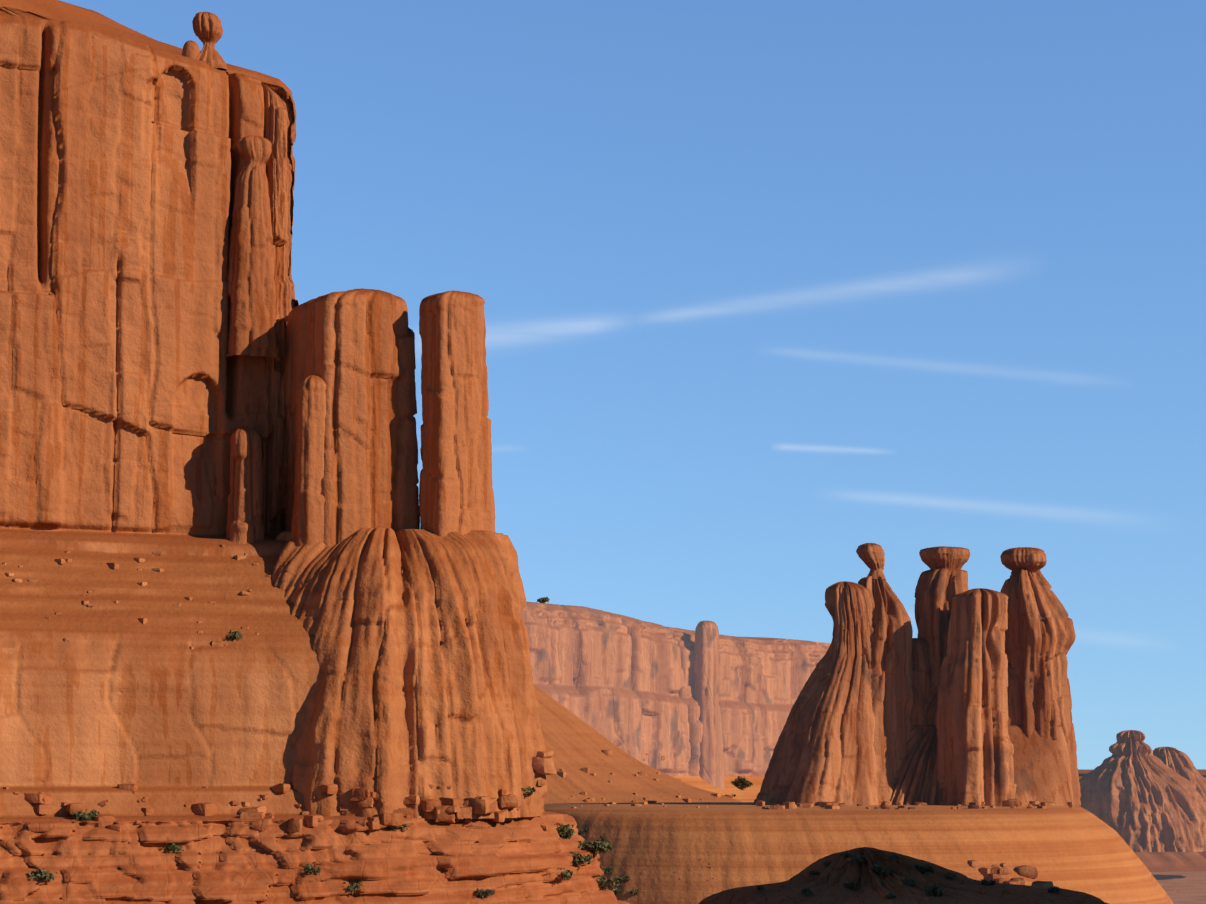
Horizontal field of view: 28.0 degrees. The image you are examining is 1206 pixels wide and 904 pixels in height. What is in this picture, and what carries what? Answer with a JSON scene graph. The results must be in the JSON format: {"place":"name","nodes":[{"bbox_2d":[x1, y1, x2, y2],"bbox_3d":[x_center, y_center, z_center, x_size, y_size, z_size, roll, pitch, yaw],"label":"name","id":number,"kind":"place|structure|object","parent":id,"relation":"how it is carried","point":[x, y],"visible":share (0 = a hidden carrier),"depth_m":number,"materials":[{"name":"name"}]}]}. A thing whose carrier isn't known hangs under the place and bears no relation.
{"place":"outdoors","nodes":[
{"label":"outdoors","id":0,"kind":"place"},
{"bbox_2d":[0,0,629,903],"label":"cliff","id":1,"kind":"structure","parent":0,"point":[132,398],"depth_m":427.21,"materials":[{"name":"orange stone"}]},
{"bbox_2d":[28,868,56,881],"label":"scrub bush","id":2,"kind":"object","parent":1,"relation":"on","point":[39,874],"visible":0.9,"depth_m":365.96,"materials":[{"name":"green plant"}]},
{"bbox_2d":[70,809,99,820],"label":"scrub bush","id":3,"kind":"object","parent":1,"relation":"on","point":[83,815],"visible":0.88,"depth_m":382.58,"materials":[{"name":"green plant"}]},
{"bbox_2d":[2,545,270,649],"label":"talus rock","id":4,"kind":"object","parent":1,"relation":"on","point":[113,565],"visible":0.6,"depth_m":415.57,"materials":[{"name":"orange stone"}]},
{"bbox_2d":[160,843,183,852],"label":"scrub bush","id":5,"kind":"object","parent":1,"relation":"on","point":[173,846],"visible":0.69,"depth_m":383.79,"materials":[{"name":"green plant"}]},
{"bbox_2d":[182,40,199,58],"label":"summit rock","id":6,"kind":"object","parent":1,"relation":"on","point":[191,49],"visible":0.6,"depth_m":455.53,"materials":[{"name":"orange stone"}]},
{"bbox_2d":[192,12,227,73],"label":"balanced rock","id":7,"kind":"object","parent":1,"relation":"on","point":[208,29],"visible":0.81,"depth_m":456.68,"materials":[{"name":"orange stone"}]},
{"bbox_2d":[226,630,243,640],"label":"scrub bush","id":8,"kind":"object","parent":1,"relation":"on","point":[235,635],"visible":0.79,"depth_m":409.19,"materials":[{"name":"green plant"}]},
{"bbox_2d":[226,426,263,543],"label":"rock pillar","id":9,"kind":"structure","parent":1,"relation":"on","point":[245,513],"depth_m":436.39,"materials":[{"name":"orange stone"}]},
{"bbox_2d":[225,135,280,361],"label":"pinnacle rock","id":10,"kind":"object","parent":1,"relation":"on","point":[252,330],"visible":0.92,"depth_m":448.07,"materials":[{"name":"orange stone"}]},
{"bbox_2d":[3,783,548,832],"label":"boulders","id":11,"kind":"object","parent":1,"relation":"on","point":[41,801],"visible":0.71,"depth_m":393.37,"materials":[{"name":"orange stone"}]},
{"bbox_2d":[521,786,536,795],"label":"scrub bush","id":12,"kind":"object","parent":11,"relation":"on","point":[529,790],"visible":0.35,"depth_m":420.06,"materials":[{"name":"green plant"}]},
{"bbox_2d":[291,375,325,546],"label":"rock pillar","id":13,"kind":"structure","parent":1,"relation":"on","point":[308,518],"depth_m":432.31,"materials":[{"name":"orange stone"}]},
{"bbox_2d":[302,864,320,873],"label":"scrub bush","id":14,"kind":"object","parent":1,"relation":"on","point":[309,870],"visible":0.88,"depth_m":384.56,"materials":[{"name":"green plant"}]},
{"bbox_2d":[284,288,419,548],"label":"rock butte","id":15,"kind":"object","parent":1,"relation":"on","point":[354,349],"visible":0.81,"depth_m":438.16,"materials":[{"name":"orange stone"}]},
{"bbox_2d":[343,879,361,893],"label":"scrub bush","id":16,"kind":"object","parent":1,"relation":"on","point":[352,886],"visible":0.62,"depth_m":386.10,"materials":[{"name":"green plant"}]},
{"bbox_2d":[238,795,517,832],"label":"talus rock","id":17,"kind":"object","parent":1,"relation":"on","point":[475,805],"visible":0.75,"depth_m":402.41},
{"bbox_2d":[388,823,408,830],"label":"scrub bush","id":18,"kind":"object","parent":1,"relation":"on","point":[400,827],"visible":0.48,"depth_m":397.96,"materials":[{"name":"green plant"}]},
{"bbox_2d":[272,527,547,818],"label":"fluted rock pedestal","id":19,"kind":"object","parent":1,"relation":"on","point":[421,644],"visible":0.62,"depth_m":414.26,"materials":[{"name":"orange stone"}]},
{"bbox_2d":[419,290,495,536],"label":"rock pillar","id":20,"kind":"structure","parent":19,"relation":"on","point":[456,492],"depth_m":438.71,"materials":[{"name":"orange stone"}]},
{"bbox_2d":[475,886,494,899],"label":"scrub bush","id":21,"kind":"object","parent":1,"relation":"on","point":[484,892],"visible":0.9,"depth_m":397.88,"materials":[{"name":"green plant"}]},
{"bbox_2d":[556,868,572,882],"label":"scrub bush","id":22,"kind":"object","parent":1,"relation":"on","point":[567,874],"visible":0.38,"depth_m":413.99,"materials":[{"name":"green plant"}]},
{"bbox_2d":[556,823,574,838],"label":"scrub bush","id":23,"kind":"object","parent":1,"relation":"on","point":[565,831],"visible":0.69,"depth_m":433.29,"materials":[{"name":"green plant"}]},
{"bbox_2d":[570,851,591,865],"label":"scrub bush","id":24,"kind":"object","parent":1,"relation":"on","point":[578,859],"visible":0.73,"depth_m":425.70,"materials":[{"name":"green plant"}]},
{"bbox_2d":[578,836,612,856],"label":"scrub bush","id":25,"kind":"object","parent":1,"relation":"on","point":[599,847],"visible":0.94,"depth_m":433.24,"materials":[{"name":"green plant"}]},
{"bbox_2d":[592,873,619,889],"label":"scrub bush","id":26,"kind":"object","parent":1,"relation":"on","point":[605,882],"visible":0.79,"depth_m":436.45,"materials":[{"name":"green plant"}]},
{"bbox_2d":[60,0,1205,768],"label":"sky","id":27,"kind":"structure","parent":0,"point":[772,291],"materials":[{"name":"blue"}]},
{"bbox_2d":[534,684,740,803],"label":"talus slope","id":28,"kind":"structure","parent":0,"point":[575,742],"depth_m":1215.13,"materials":[{"name":"orange sand"}]},
{"bbox_2d":[532,750,680,785],"bbox_3d":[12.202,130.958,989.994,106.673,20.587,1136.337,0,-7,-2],"label":"scattered rocks","id":29,"kind":"object","parent":28,"relation":"on","point":[542,763],"visible":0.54,"depth_m":427.34,"materials":[{"name":"brown stone"}]},
{"bbox_2d":[568,792,731,807],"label":"boulders","id":30,"kind":"object","parent":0,"point":[648,799],"visible":0.52,"depth_m":1159.50,"materials":[{"name":"brown stone"}]},
{"bbox_2d":[521,602,830,801],"bbox_3d":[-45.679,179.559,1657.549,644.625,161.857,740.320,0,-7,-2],"label":"distant mesa","id":31,"kind":"structure","parent":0,"point":[626,684],"depth_m":1549.94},
{"bbox_2d":[537,597,549,602],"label":"shrub","id":32,"kind":"object","parent":31,"relation":"on","point":[543,600],"visible":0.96,"depth_m":1484.64,"materials":[{"name":"green plant"}]},
{"bbox_2d":[694,620,724,788],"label":"rock pillar","id":33,"kind":"structure","parent":31,"relation":"on","point":[706,661],"depth_m":1588.72,"materials":[{"name":"brown stone"}]},
{"bbox_2d":[733,775,752,787],"bbox_3d":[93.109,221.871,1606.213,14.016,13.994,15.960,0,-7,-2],"label":"shrub","id":34,"kind":"object","parent":31,"relation":"on","point":[739,781],"visible":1,"depth_m":1602.25,"materials":[{"name":"green plant"}]},
{"bbox_2d":[544,802,1173,903],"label":"rock mound","id":35,"kind":"object","parent":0,"point":[655,847],"visible":0.69,"depth_m":890.29,"materials":[{"name":"orange stone"}]},
{"bbox_2d":[578,828,588,836],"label":"scrub bush","id":36,"kind":"object","parent":35,"relation":"on","point":[581,832],"visible":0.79,"depth_m":904.97,"materials":[{"name":"green plant"}]},
{"bbox_2d":[602,866,613,873],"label":"scrub bush","id":37,"kind":"object","parent":35,"relation":"on","point":[609,869],"visible":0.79,"depth_m":889.20,"materials":[{"name":"green plant"}]},
{"bbox_2d":[608,887,621,895],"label":"scrub bush","id":38,"kind":"object","parent":35,"relation":"on","point":[619,890],"visible":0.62,"depth_m":882.67,"materials":[{"name":"green plant"}]},
{"bbox_2d":[615,875,629,884],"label":"scrub bush","id":39,"kind":"object","parent":35,"relation":"on","point":[621,879],"visible":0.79,"depth_m":883.53,"materials":[{"name":"green plant"}]},
{"bbox_2d":[629,889,638,894],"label":"scrub bush","id":40,"kind":"object","parent":35,"relation":"on","point":[633,892],"visible":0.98,"depth_m":879.16,"materials":[{"name":"green plant"}]},
{"bbox_2d":[858,576,914,783],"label":"rock spire","id":41,"kind":"structure","parent":35,"relation":"on","point":[889,649],"depth_m":1001.90,"materials":[{"name":"brown stone"}]},
{"bbox_2d":[867,568,885,579],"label":"rock neck","id":42,"kind":"object","parent":41,"relation":"on","point":[875,573],"visible":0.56,"depth_m":1014.32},
{"bbox_2d":[856,543,884,569],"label":"caprock","id":43,"kind":"structure","parent":42,"relation":"on","point":[871,555],"depth_m":1014.34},
{"bbox_2d":[755,799,1072,809],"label":"rubble","id":44,"kind":"object","parent":35,"relation":"on","point":[1012,803],"visible":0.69,"depth_m":947.42,"materials":[{"name":"orange stone"}]},
{"bbox_2d":[753,581,895,805],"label":"rock","id":45,"kind":"object","parent":44,"relation":"on","point":[823,751],"visible":0.9,"depth_m":990.09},
{"bbox_2d":[936,588,1016,805],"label":"rock","id":46,"kind":"object","parent":44,"relation":"on","point":[975,750],"visible":0.96,"depth_m":986.63,"materials":[{"name":"brown stone"}]},
{"bbox_2d":[911,638,930,724],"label":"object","id":47,"kind":"object","parent":35,"relation":"on","point":[921,667],"visible":0.21,"depth_m":1009.93,"materials":[{"name":"brown stone"}]},
{"bbox_2d":[914,568,968,699],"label":"rock spire","id":48,"kind":"structure","parent":35,"relation":"on","point":[937,590],"depth_m":1013.60,"materials":[{"name":"orange stone"}]},
{"bbox_2d":[919,546,969,569],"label":"caprock","id":49,"kind":"structure","parent":48,"relation":"on","point":[940,557],"depth_m":1018.25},
{"bbox_2d":[890,725,1073,805],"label":"rock base","id":50,"kind":"object","parent":35,"relation":"on","point":[1042,770],"visible":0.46,"depth_m":997.13,"materials":[{"name":"brown stone"}]},
{"bbox_2d":[916,662,1080,805],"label":"rock spire","id":51,"kind":"object","parent":35,"relation":"on","point":[1015,704],"visible":0.04,"depth_m":1009.96,"materials":[{"name":"brown stone"}]},
{"bbox_2d":[968,860,1053,888],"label":"boulders","id":52,"kind":"object","parent":35,"relation":"on","point":[992,873],"visible":0.67,"depth_m":879.01,"materials":[{"name":"orange stone"}]},
{"bbox_2d":[1000,568,1078,777],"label":"rock spire","id":53,"kind":"structure","parent":35,"relation":"on","point":[1040,636],"depth_m":1013.32,"materials":[{"name":"brown stone"}]},
{"bbox_2d":[1000,547,1046,571],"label":"caprock","id":54,"kind":"structure","parent":53,"relation":"on","point":[1030,559],"depth_m":1020.47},
{"bbox_2d":[698,847,1108,903],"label":"mound","id":55,"kind":"object","parent":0,"point":[875,888],"visible":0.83,"depth_m":288.34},
{"bbox_2d":[756,885,764,890],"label":"brush bush","id":56,"kind":"object","parent":55,"relation":"on","point":[760,887],"visible":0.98,"depth_m":290.72,"materials":[{"name":"green plant"}]},
{"bbox_2d":[800,887,813,895],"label":"brush bush","id":57,"kind":"object","parent":55,"relation":"on","point":[807,891],"visible":0.98,"depth_m":284.44,"materials":[{"name":"green plant"}]},
{"bbox_2d":[808,871,820,875],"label":"brush bush","id":58,"kind":"object","parent":55,"relation":"on","point":[816,873],"visible":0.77,"depth_m":293.82,"materials":[{"name":"green plant"}]},
{"bbox_2d":[839,852,851,857],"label":"brush bush","id":59,"kind":"object","parent":55,"relation":"on","point":[846,855],"visible":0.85,"depth_m":293.55,"materials":[{"name":"green plant"}]},
{"bbox_2d":[843,882,856,889],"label":"brush bush","id":60,"kind":"object","parent":55,"relation":"on","point":[851,885],"visible":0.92,"depth_m":286.96,"materials":[{"name":"green plant"}]},
{"bbox_2d":[675,857,1044,903],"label":"shrubs","id":61,"kind":"object","parent":55,"relation":"on","point":[924,899],"visible":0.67,"depth_m":286.55,"materials":[{"name":"green plant"}]},
{"bbox_2d":[850,855,872,864],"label":"brush bush","id":62,"kind":"object","parent":55,"relation":"on","point":[861,859],"visible":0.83,"depth_m":292.25,"materials":[{"name":"green plant"}]},
{"bbox_2d":[870,863,894,874],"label":"brush bush","id":63,"kind":"object","parent":55,"relation":"on","point":[884,871],"visible":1,"depth_m":288.15,"materials":[{"name":"green plant"}]},
{"bbox_2d":[885,892,895,898],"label":"brush bush","id":64,"kind":"object","parent":55,"relation":"on","point":[890,895],"visible":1,"depth_m":279.47,"materials":[{"name":"green plant"}]},
{"bbox_2d":[887,854,899,861],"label":"brush bush","id":65,"kind":"object","parent":55,"relation":"on","point":[895,857],"visible":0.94,"depth_m":291.30,"materials":[{"name":"green plant"}]},
{"bbox_2d":[901,878,915,885],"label":"brush bush","id":66,"kind":"object","parent":55,"relation":"on","point":[908,882],"visible":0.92,"depth_m":286.61,"materials":[{"name":"green plant"}]},
{"bbox_2d":[911,863,933,873],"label":"brush bush","id":67,"kind":"object","parent":55,"relation":"on","point":[927,868],"visible":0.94,"depth_m":291.71,"materials":[{"name":"green plant"}]},
{"bbox_2d":[921,883,945,896],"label":"brush bush","id":68,"kind":"object","parent":55,"relation":"on","point":[935,890],"visible":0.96,"depth_m":281.52,"materials":[{"name":"green plant"}]},
{"bbox_2d":[945,872,955,878],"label":"brush bush","id":69,"kind":"object","parent":55,"relation":"on","point":[949,876],"visible":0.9,"depth_m":292.03,"materials":[{"name":"green plant"}]},
{"bbox_2d":[981,879,995,884],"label":"brush bush","id":70,"kind":"object","parent":55,"relation":"on","point":[987,882],"visible":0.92,"depth_m":291.50,"materials":[{"name":"green plant"}]},
{"bbox_2d":[1046,886,1060,892],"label":"brush bush","id":71,"kind":"object","parent":55,"relation":"on","point":[1054,889],"visible":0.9,"depth_m":288.85,"materials":[{"name":"green plant"}]},
{"bbox_2d":[1078,769,1205,903],"bbox_3d":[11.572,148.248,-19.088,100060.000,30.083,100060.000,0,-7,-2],"label":"ground","id":72,"kind":"structure","parent":0,"point":[1184,887],"depth_m":3015.88,"materials":[{"name":"orange sand"}]},
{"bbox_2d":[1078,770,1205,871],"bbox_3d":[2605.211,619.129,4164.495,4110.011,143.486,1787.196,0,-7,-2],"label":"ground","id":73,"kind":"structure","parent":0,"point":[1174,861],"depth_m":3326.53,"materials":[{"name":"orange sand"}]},
{"bbox_2d":[1079,730,1205,851],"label":"butte","id":74,"kind":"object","parent":73,"relation":"on","point":[1137,795],"visible":0.9,"depth_m":2937.74,"materials":[{"name":"brown stone"}]},
{"bbox_2d":[1153,747,1205,802],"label":"butte","id":75,"kind":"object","parent":73,"relation":"on","point":[1180,763],"visible":0.19,"depth_m":3133.57,"materials":[{"name":"brown stone"}]}
]}

